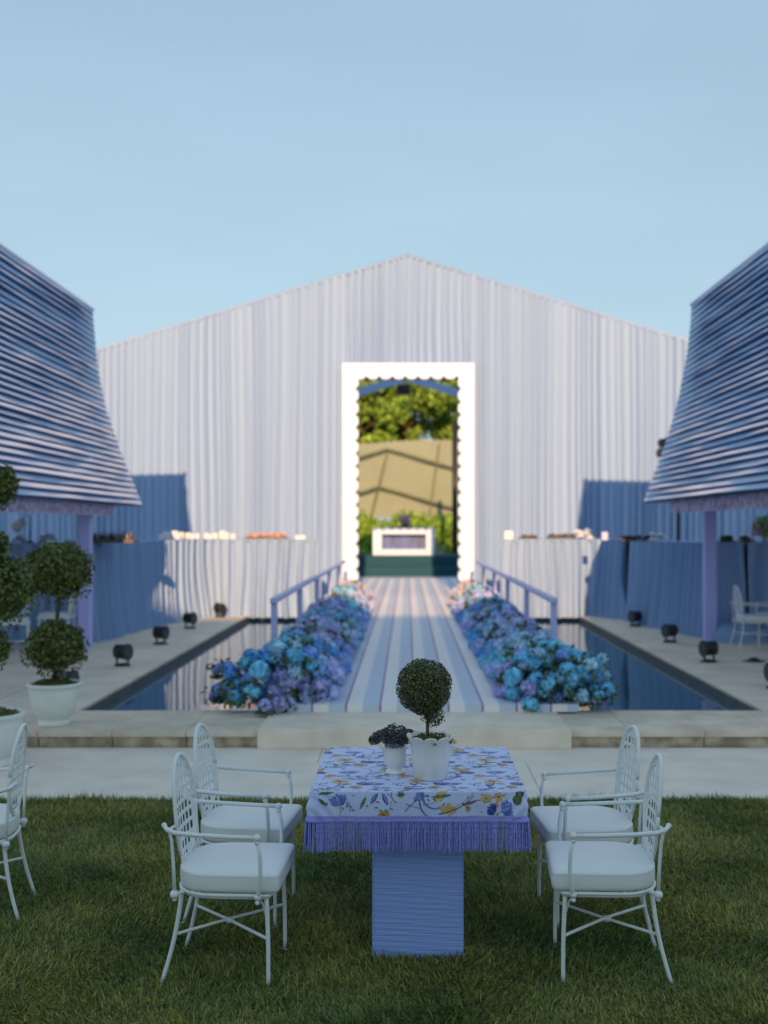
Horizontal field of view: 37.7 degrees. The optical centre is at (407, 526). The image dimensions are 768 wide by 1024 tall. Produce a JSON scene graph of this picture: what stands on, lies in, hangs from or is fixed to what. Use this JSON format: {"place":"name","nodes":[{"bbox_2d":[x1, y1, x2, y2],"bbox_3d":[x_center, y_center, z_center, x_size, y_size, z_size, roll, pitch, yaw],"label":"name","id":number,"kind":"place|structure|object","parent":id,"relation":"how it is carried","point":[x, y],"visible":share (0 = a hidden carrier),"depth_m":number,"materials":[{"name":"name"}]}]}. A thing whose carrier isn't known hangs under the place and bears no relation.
{"place":"outdoors","nodes":[
{"label":"outdoors","id":0,"kind":"place"},
{"bbox_2d":[112,542,445,747],"bbox_3d":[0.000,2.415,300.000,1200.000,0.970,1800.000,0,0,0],"label":"ground","id":1,"kind":"structure","parent":0,"point":[439,551],"depth_m":90.98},
{"bbox_2d":[358,380,413,443],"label":"leafy tree","id":2,"kind":"object","parent":1,"relation":"on","point":[386,412],"visible":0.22,"depth_m":61.83,"materials":[{"name":"green plant"}]},
{"bbox_2d":[363,380,457,440],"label":"leafy tree","id":3,"kind":"object","parent":1,"relation":"on","point":[425,401],"visible":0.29,"depth_m":64.06,"materials":[{"name":"green plant"}]},
{"bbox_2d":[417,380,457,439],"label":"leafy tree","id":4,"kind":"object","parent":1,"relation":"on","point":[440,428],"visible":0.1,"depth_m":67.37,"materials":[{"name":"green plant"}]},
{"bbox_2d":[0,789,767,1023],"bbox_3d":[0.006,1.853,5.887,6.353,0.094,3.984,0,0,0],"label":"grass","id":5,"kind":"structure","parent":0,"point":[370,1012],"depth_m":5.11,"materials":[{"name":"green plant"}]},
{"bbox_2d":[0,748,767,802],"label":"path","id":6,"kind":"structure","parent":0,"point":[145,772],"depth_m":8.68,"materials":[{"name":"white concrete"}]},
{"bbox_2d":[0,461,41,767],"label":"topiary","id":7,"kind":"object","parent":6,"relation":"on","point":[17,589],"visible":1,"depth_m":8.83,"materials":[{"name":"green plant"}]},
{"bbox_2d":[0,615,767,710],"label":"pool coping","id":8,"kind":"object","parent":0,"point":[104,677],"visible":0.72,"depth_m":14.44,"materials":[{"name":"stone"}]},
{"bbox_2d":[57,670,79,679],"bbox_3d":[-3.500,1.610,11.550,0.239,0.281,0.212,0,0,17],"label":"floodlight","id":9,"kind":"object","parent":8,"relation":"on","point":[70,675],"visible":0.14,"depth_m":11.50,"materials":[{"name":"black metal"}]},
{"bbox_2d":[113,644,132,666],"bbox_3d":[-3.580,1.610,14.150,0.239,0.281,0.212,0,0,29],"label":"floodlight","id":10,"kind":"object","parent":8,"relation":"on","point":[122,651],"visible":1,"depth_m":14.09,"materials":[{"name":"black metal"}]},
{"bbox_2d":[152,626,169,644],"bbox_3d":[-3.670,1.610,16.750,0.239,0.281,0.212,0,0,23],"label":"floodlight","id":11,"kind":"object","parent":8,"relation":"on","point":[162,632],"visible":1,"depth_m":16.69,"materials":[{"name":"black metal"}]},
{"bbox_2d":[183,612,197,628],"bbox_3d":[-3.740,1.610,19.350,0.239,0.281,0.212,0,0,29],"label":"floodlight","id":12,"kind":"object","parent":8,"relation":"on","point":[192,618],"visible":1,"depth_m":19.28,"materials":[{"name":"black metal"}]},
{"bbox_2d":[213,602,225,617],"bbox_3d":[-3.620,1.610,21.750,0.212,0.281,0.239,0,0,-42],"label":"floodlight","id":13,"kind":"object","parent":8,"relation":"on","point":[219,607],"visible":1,"depth_m":21.68,"materials":[{"name":"black metal"}]},
{"bbox_2d":[500,539,629,619],"bbox_3d":[3.236,1.173,22.319,2.674,1.854,1.591,0,0,26],"label":"bar counter","id":14,"kind":"object","parent":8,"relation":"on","point":[578,578],"visible":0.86,"depth_m":22.13,"materials":[{"name":"fabric"}]},
{"bbox_2d":[504,531,512,538],"bbox_3d":[2.016,0.166,22.400,0.178,0.160,0.121,0,0,0],"label":"card box","id":15,"kind":"object","parent":14,"relation":"on","point":[508,534],"visible":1,"depth_m":22.34,"materials":[{"name":"white paper"}]},
{"bbox_2d":[518,534,538,538],"bbox_3d":[2.425,0.200,22.450,0.389,0.092,0.280,0,0,0],"label":"serving tray","id":16,"kind":"object","parent":14,"relation":"on","point":[523,536],"visible":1,"depth_m":22.36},
{"bbox_2d":[546,533,576,538],"bbox_3d":[3.069,0.186,22.400,0.582,0.120,0.280,0,0,0],"label":"serving tray","id":17,"kind":"object","parent":14,"relation":"on","point":[561,536],"visible":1,"depth_m":22.35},
{"bbox_2d":[573,528,593,538],"bbox_3d":[3.495,0.137,22.300,0.450,0.213,0.222,0,0,0],"label":"napkin stack","id":18,"kind":"object","parent":14,"relation":"on","point":[579,533],"visible":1,"depth_m":22.26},
{"bbox_2d":[627,611,641,626],"bbox_3d":[4.000,1.610,19.750,0.239,0.281,0.212,0,0,-32],"label":"floodlight","id":19,"kind":"object","parent":8,"relation":"on","point":[633,616],"visible":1,"depth_m":19.68,"materials":[{"name":"black metal"}]},
{"bbox_2d":[661,624,677,642],"bbox_3d":[3.980,1.610,17.050,0.239,0.281,0.212,0,0,-26],"label":"floodlight","id":20,"kind":"object","parent":8,"relation":"on","point":[668,630],"visible":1,"depth_m":16.99,"materials":[{"name":"black metal"}]},
{"bbox_2d":[698,640,718,662],"bbox_3d":[3.900,1.610,14.550,0.239,0.281,0.212,0,0,-21],"label":"floodlight","id":21,"kind":"object","parent":8,"relation":"on","point":[705,648],"visible":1,"depth_m":14.49,"materials":[{"name":"black metal"}]},
{"bbox_2d":[763,663,767,688],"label":"floodlight","id":22,"kind":"object","parent":8,"relation":"on","point":[765,671],"visible":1,"depth_m":12.20,"materials":[{"name":"black metal"}]},
{"bbox_2d":[0,796,767,1023],"bbox_3d":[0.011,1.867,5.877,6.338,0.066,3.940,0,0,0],"label":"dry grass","id":23,"kind":"structure","parent":0,"point":[406,977],"depth_m":5.21,"materials":[{"name":"green plant"}]},
{"bbox_2d":[0,723,37,924],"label":"garden chair","id":24,"kind":"object","parent":23,"relation":"on","point":[11,821],"visible":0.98,"depth_m":5.53,"materials":[{"name":"paint"}]},
{"bbox_2d":[156,752,294,989],"bbox_3d":[-0.770,1.440,4.850,0.515,0.926,0.555,0,0,3],"label":"garden chair","id":25,"kind":"object","parent":23,"relation":"on","point":[229,870],"visible":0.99,"depth_m":4.71,"materials":[{"name":"paint"}]},
{"bbox_2d":[182,723,301,928],"bbox_3d":[-0.814,1.440,5.571,0.515,0.926,0.555,0,0,6],"label":"garden chair","id":26,"kind":"object","parent":23,"relation":"on","point":[263,823],"visible":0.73,"depth_m":5.48,"materials":[{"name":"paint"}]},
{"bbox_2d":[372,822,463,958],"bbox_3d":[0.047,1.523,5.325,0.910,0.754,0.968,0,0,0],"label":"dining table","id":27,"kind":"object","parent":23,"relation":"on","point":[417,903],"visible":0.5,"depth_m":4.95,"materials":[{"name":"blue paint"},{"name":"fabric"}]},
{"bbox_2d":[303,747,531,853],"bbox_3d":[0.047,1.268,5.325,0.990,0.260,1.044,0,0,0],"label":"tablecloth","id":28,"kind":"object","parent":27,"relation":"on","point":[482,786],"visible":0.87,"depth_m":4.83,"materials":[{"name":"fabric"}]},
{"bbox_2d":[368,723,413,774],"bbox_3d":[-0.066,1.025,5.200,0.231,0.225,0.190,0,0,0],"label":"flower vase","id":29,"kind":"object","parent":28,"relation":"on","point":[396,743],"visible":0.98,"depth_m":5.16,"materials":[{"name":"ceramic"}]},
{"bbox_2d":[395,658,456,780],"bbox_3d":[0.085,0.866,5.102,0.280,0.544,0.259,0,0,0],"label":"topiary","id":30,"kind":"object","parent":28,"relation":"on","point":[426,686],"visible":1,"depth_m":5.03,"materials":[{"name":"plant"}]},
{"bbox_2d":[530,725,651,928],"bbox_3d":[0.897,1.440,5.521,0.515,0.926,0.555,0,0,-5],"label":"garden chair","id":31,"kind":"object","parent":23,"relation":"on","point":[583,819],"visible":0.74,"depth_m":5.46,"materials":[{"name":"paint"}]},
{"bbox_2d":[545,753,673,987],"bbox_3d":[0.868,1.440,4.865,0.515,0.926,0.555,0,0,3],"label":"garden chair","id":32,"kind":"object","parent":23,"relation":"on","point":[577,868],"visible":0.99,"depth_m":4.70,"materials":[{"name":"paint"}]},
{"bbox_2d":[0,621,767,698],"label":"terrace","id":33,"kind":"structure","parent":0,"point":[16,675],"depth_m":15.28,"materials":[{"name":"stone"}]},
{"bbox_2d":[0,603,30,653],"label":"slat chair","id":34,"kind":"object","parent":33,"relation":"on","point":[26,621],"visible":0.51,"depth_m":15.01,"materials":[{"name":"white paint"}]},
{"bbox_2d":[37,590,76,639],"bbox_3d":[-5.011,1.281,16.152,0.498,0.938,0.460,0,0,-5],"label":"slat chair","id":35,"kind":"object","parent":33,"relation":"on","point":[70,613],"visible":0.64,"depth_m":15.96,"materials":[{"name":"white paint"}]},
{"bbox_2d":[0,243,142,648],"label":"canopy pavilion","id":36,"kind":"structure","parent":33,"relation":"on","point":[60,452],"depth_m":15.26,"materials":[{"name":"blue wood"}]},
{"bbox_2d":[0,539,321,644],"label":"bar counter","id":37,"kind":"object","parent":33,"relation":"on","point":[141,585],"visible":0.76,"depth_m":21.05,"materials":[{"name":"fabric"}]},
{"bbox_2d":[11,534,27,542],"bbox_3d":[-5.850,0.176,17.000,0.279,0.133,0.139,0,0,0],"label":"napkin stack","id":38,"kind":"object","parent":37,"relation":"on","point":[20,537],"visible":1,"depth_m":16.97,"materials":[{"name":"fabric"}]},
{"bbox_2d":[10,515,33,542],"bbox_3d":[-5.884,0.033,17.200,0.353,0.427,0.170,0,0,0],"label":"carving lamp","id":39,"kind":"object","parent":37,"relation":"on","point":[17,526],"visible":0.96,"depth_m":17.15,"materials":[{"name":"metal"}]},
{"bbox_2d":[36,532,57,542],"bbox_3d":[-5.473,0.163,17.100,0.347,0.160,0.168,0,0,0],"label":"napkin stack","id":40,"kind":"object","parent":37,"relation":"on","point":[45,536],"visible":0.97,"depth_m":17.07,"materials":[{"name":"white fabric"}]},
{"bbox_2d":[93,532,137,542],"bbox_3d":[-4.506,0.161,17.250,0.688,0.170,0.300,0,0,0],"label":"glass crate","id":41,"kind":"object","parent":37,"relation":"on","point":[111,538],"visible":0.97,"depth_m":17.15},
{"bbox_2d":[159,534,164,538],"bbox_3d":[-4.763,0.198,21.850,0.103,0.096,0.103,0,0,0],"label":"candle cup","id":42,"kind":"object","parent":37,"relation":"on","point":[161,536],"visible":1,"depth_m":21.81,"materials":[{"name":"glass"}]},
{"bbox_2d":[163,532,169,538],"bbox_3d":[-4.697,0.173,21.950,0.130,0.147,0.130,0,0,0],"label":"candle cup","id":43,"kind":"object","parent":37,"relation":"on","point":[167,535],"visible":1,"depth_m":21.89,"materials":[{"name":"ceramic"}]},
{"bbox_2d":[171,531,177,538],"bbox_3d":[-4.557,0.165,22.050,0.146,0.163,0.146,0,0,0],"label":"candle cup","id":44,"kind":"object","parent":37,"relation":"on","point":[173,533],"visible":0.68,"depth_m":21.98,"materials":[{"name":"white ceramic"}]},
{"bbox_2d":[175,534,180,538],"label":"candle cup","id":45,"kind":"object","parent":37,"relation":"on","point":[177,536],"visible":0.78,"depth_m":21.80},
{"bbox_2d":[185,533,192,538],"bbox_3d":[-4.375,0.185,22.550,0.154,0.122,0.154,0,0,0],"label":"candle cup","id":46,"kind":"object","parent":37,"relation":"on","point":[187,535],"visible":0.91,"depth_m":22.48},
{"bbox_2d":[212,533,217,538],"bbox_3d":[-3.832,0.187,22.450,0.120,0.118,0.120,0,0,0],"label":"candle cup","id":47,"kind":"object","parent":37,"relation":"on","point":[215,535],"visible":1,"depth_m":22.40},
{"bbox_2d":[219,531,226,538],"bbox_3d":[-3.698,0.166,22.550,0.154,0.160,0.154,0,0,0],"label":"candle cup","id":48,"kind":"object","parent":37,"relation":"on","point":[221,534],"visible":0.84,"depth_m":22.48,"materials":[{"name":"white ceramic"}]},
{"bbox_2d":[223,533,229,538],"bbox_3d":[-3.591,0.181,22.350,0.128,0.129,0.128,0,0,0],"label":"candle cup","id":49,"kind":"object","parent":37,"relation":"on","point":[226,535],"visible":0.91,"depth_m":22.29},
{"bbox_2d":[230,534,236,538],"bbox_3d":[-3.472,0.194,22.450,0.138,0.103,0.138,0,0,0],"label":"candle cup","id":50,"kind":"object","parent":37,"relation":"on","point":[233,536],"visible":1,"depth_m":22.39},
{"bbox_2d":[244,532,288,538],"bbox_3d":[-2.800,0.178,22.400,0.851,0.135,0.280,0,0,0],"label":"serving tray","id":51,"kind":"object","parent":37,"relation":"on","point":[264,535],"visible":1,"depth_m":22.35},
{"bbox_2d":[295,535,305,538],"bbox_3d":[-2.120,0.211,22.400,0.208,0.070,0.141,0,0,0],"label":"card box","id":52,"kind":"object","parent":37,"relation":"on","point":[300,536],"visible":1,"depth_m":22.33,"materials":[{"name":"white cardboard"}]},
{"bbox_2d":[0,253,767,595],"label":"marquee tent","id":53,"kind":"object","parent":33,"relation":"on","point":[228,419],"visible":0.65,"depth_m":27.00,"materials":[{"name":"white fabric"}]},
{"bbox_2d":[257,579,578,711],"bbox_3d":[0.100,1.770,23.250,3.000,0.220,25.500,0,0,0],"label":"runway","id":54,"kind":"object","parent":33,"relation":"on","point":[411,620],"visible":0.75,"depth_m":14.49,"materials":[{"name":"white wood"}]},
{"bbox_2d":[200,579,376,717],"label":"hydrangea bank","id":55,"kind":"structure","parent":54,"relation":"on","point":[309,656],"depth_m":10.86,"materials":[{"name":"blue plant"}]},
{"bbox_2d":[270,560,345,675],"bbox_3d":[-1.420,1.210,18.665,0.070,0.909,13.470,0,0,0],"label":"handrail","id":56,"kind":"object","parent":54,"relation":"on","point":[277,598],"visible":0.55,"depth_m":14.82,"materials":[{"name":"purple paint"}]},
{"bbox_2d":[342,363,473,583],"bbox_3d":[0.025,-1.100,26.703,3.110,5.520,0.314,0,0,0],"label":"entrance frame","id":57,"kind":"object","parent":54,"relation":"on","point":[354,373],"visible":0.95,"depth_m":26.55,"materials":[{"name":"white paint"}]},
{"bbox_2d":[475,560,557,638],"bbox_3d":[1.560,1.210,18.665,0.070,0.909,13.470,0,0,0],"label":"handrail","id":58,"kind":"object","parent":54,"relation":"on","point":[551,599],"visible":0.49,"depth_m":14.67,"materials":[{"name":"purple paint"}]},
{"bbox_2d":[445,579,623,712],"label":"hydrangea bank","id":59,"kind":"structure","parent":54,"relation":"on","point":[509,646],"depth_m":11.05,"materials":[{"name":"blue plant"}]},
{"bbox_2d":[656,438,679,540],"bbox_3d":[4.516,0.105,19.559,0.458,3.290,0.225,0,0,-32],"label":"lighting stand","id":60,"kind":"object","parent":33,"relation":"on","point":[661,443],"visible":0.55,"depth_m":19.57,"materials":[{"name":"black metal"}]},
{"bbox_2d":[624,540,748,637],"bbox_3d":[4.690,1.008,19.446,1.282,1.524,4.322,0,0,-17],"label":"bar counter","id":61,"kind":"object","parent":33,"relation":"on","point":[665,581],"visible":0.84,"depth_m":18.54,"materials":[{"name":"fabric"}]},
{"bbox_2d":[618,535,652,540],"bbox_3d":[3.830,0.190,18.900,0.529,0.112,0.280,0,0,0],"label":"serving tray","id":62,"kind":"object","parent":61,"relation":"on","point":[634,538],"visible":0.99,"depth_m":18.81,"materials":[{"name":"black metal"}]},
{"bbox_2d":[648,532,668,540],"bbox_3d":[4.148,0.163,18.600,0.362,0.160,0.167,0,0,0],"label":"napkin stack","id":63,"kind":"object","parent":61,"relation":"on","point":[660,534],"visible":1,"depth_m":18.57,"materials":[{"name":"fabric"}]},
{"bbox_2d":[716,535,735,541],"bbox_3d":[5.029,0.187,17.750,0.237,0.118,0.280,0,0,0],"label":"serving tray","id":64,"kind":"object","parent":61,"relation":"on","point":[726,538],"visible":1,"depth_m":17.64,"materials":[{"name":"black metal"}]},
{"bbox_2d":[737,535,750,541],"bbox_3d":[5.337,0.188,17.850,0.155,0.117,0.280,0,0,0],"label":"serving tray","id":65,"kind":"object","parent":61,"relation":"on","point":[743,538],"visible":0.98,"depth_m":17.75,"materials":[{"name":"black metal"}]},
{"bbox_2d":[740,533,755,541],"bbox_3d":[5.413,0.170,17.900,0.274,0.146,0.154,0,0,0],"label":"napkin stack","id":66,"kind":"object","parent":61,"relation":"on","point":[750,538],"visible":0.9,"depth_m":17.88,"materials":[{"name":"fabric"}]},
{"bbox_2d":[643,242,767,640],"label":"canopy pavilion","id":67,"kind":"structure","parent":33,"relation":"on","point":[713,457],"depth_m":14.94,"materials":[{"name":"fabric"}]},
{"bbox_2d":[709,623,767,643],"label":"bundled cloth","id":68,"kind":"object","parent":33,"relation":"on","point":[722,633],"visible":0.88,"depth_m":16.96,"materials":[{"name":"fabric"}]},
{"bbox_2d":[728,585,767,648],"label":"garden chair","id":69,"kind":"object","parent":33,"relation":"on","point":[753,618],"visible":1,"depth_m":16.23,"materials":[{"name":"white paint"}]},
{"bbox_2d":[742,657,765,662],"bbox_3d":[4.500,1.725,14.600,0.280,0.050,0.220,0,0,0],"label":"cable cover","id":70,"kind":"object","parent":33,"relation":"on","point":[754,659],"visible":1,"depth_m":14.55,"materials":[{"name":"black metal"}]},
{"bbox_2d":[745,542,767,639],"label":"bar counter","id":71,"kind":"object","parent":33,"relation":"on","point":[758,571],"visible":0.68,"depth_m":17.48,"materials":[{"name":"fabric"}]},
{"bbox_2d":[751,514,767,541],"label":"flower vase","id":72,"kind":"object","parent":71,"relation":"on","point":[759,527],"visible":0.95,"depth_m":17.83,"materials":[{"name":"green plant"}]},
{"bbox_2d":[757,602,767,643],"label":"garden chair","id":73,"kind":"object","parent":33,"relation":"on","point":[765,613],"visible":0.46,"depth_m":16.73,"materials":[{"name":"white paint"}]},
{"bbox_2d":[0,0,767,527],"label":"sky","id":74,"kind":"structure","parent":0,"point":[164,163],"materials":[{"name":"blue"}]},
{"bbox_2d":[17,710,767,747],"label":"terrace edge","id":75,"kind":"object","parent":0,"point":[588,729],"visible":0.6,"depth_m":9.75,"materials":[{"name":"stone"}]},
{"bbox_2d":[19,539,97,726],"bbox_3d":[-3.091,0.929,9.954,0.664,1.642,0.646,0,0,0],"label":"topiary","id":76,"kind":"object","parent":75,"relation":"on","point":[64,568],"visible":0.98,"depth_m":9.82,"materials":[{"name":"green plant"}]},
{"bbox_2d":[257,712,570,748],"bbox_3d":[0.060,1.808,10.155,2.668,0.160,1.210,0,0,0],"label":"stone step","id":77,"kind":"object","parent":75,"relation":"on","point":[507,730],"visible":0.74,"depth_m":9.63,"materials":[{"name":"beige stone"}]},
{"bbox_2d":[397,385,409,394],"bbox_3d":[-0.111,-4.045,33.304,0.400,0.286,0.508,0,0,0],"label":"hanging speaker","id":78,"kind":"object","parent":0,"point":[403,389],"visible":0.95,"depth_m":33.10},
{"bbox_2d":[358,576,457,581],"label":"lounge floor","id":79,"kind":"structure","parent":0,"point":[360,578],"depth_m":38.71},
{"bbox_2d":[358,508,384,553],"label":"shrub","id":80,"kind":"object","parent":79,"relation":"on","point":[366,544],"visible":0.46,"depth_m":52.51,"materials":[{"name":"green plant"}]},
{"bbox_2d":[358,509,423,551],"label":"shrub","id":81,"kind":"object","parent":79,"relation":"on","point":[395,522],"visible":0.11,"depth_m":52.51,"materials":[{"name":"green plant"}]},
{"bbox_2d":[358,440,451,517],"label":"canvas wall","id":82,"kind":"structure","parent":79,"relation":"on","point":[394,477],"depth_m":55.01,"materials":[{"name":"beige fabric"}]},
{"bbox_2d":[358,554,457,575],"bbox_3d":[0.000,1.395,41.500,12.000,0.710,4.000,0,0,0],"label":"stage","id":83,"kind":"object","parent":79,"relation":"on","point":[411,565],"visible":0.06,"depth_m":40.00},
{"bbox_2d":[373,528,434,554],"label":"dj booth","id":84,"kind":"object","parent":83,"relation":"on","point":[403,541],"visible":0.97,"depth_m":40.50,"materials":[{"name":"white paint"}]},
{"bbox_2d":[397,514,412,527],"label":"flower vase","id":85,"kind":"object","parent":84,"relation":"on","point":[404,519],"visible":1,"depth_m":40.68,"materials":[{"name":"purple metal"}]},
{"bbox_2d":[392,510,440,553],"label":"shrub","id":86,"kind":"object","parent":79,"relation":"on","point":[423,520],"visible":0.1,"depth_m":52.94,"materials":[{"name":"green plant"}]},
{"bbox_2d":[426,511,451,553],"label":"shrub","id":87,"kind":"object","parent":79,"relation":"on","point":[442,525],"visible":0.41,"depth_m":52.66,"materials":[{"name":"green plant"}]},
{"bbox_2d":[452,421,457,553],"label":"tent pole","id":88,"kind":"object","parent":79,"relation":"on","point":[454,487],"visible":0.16,"depth_m":43.91,"materials":[{"name":"black metal"}]},
{"bbox_2d":[97,617,742,710],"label":"pool water","id":89,"kind":"structure","parent":0,"point":[644,682],"depth_m":13.65,"materials":[{"name":"blue liquid"}]},
{"bbox_2d":[84,617,756,710],"bbox_3d":[0.130,2.355,16.965,6.560,1.190,12.530,0,0,0],"label":"pool basin","id":90,"kind":"object","parent":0,"point":[688,677],"visible":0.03,"depth_m":14.05,"materials":[{"name":"stone"}]},
{"bbox_2d":[601,532,607,539],"bbox_3d":[3.542,0.171,20.200,0.118,0.150,0.081,0,0,0],"label":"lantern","id":91,"kind":"object","parent":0,"point":[604,535],"visible":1,"depth_m":20.16,"materials":[{"name":"white glass"}]}
]}

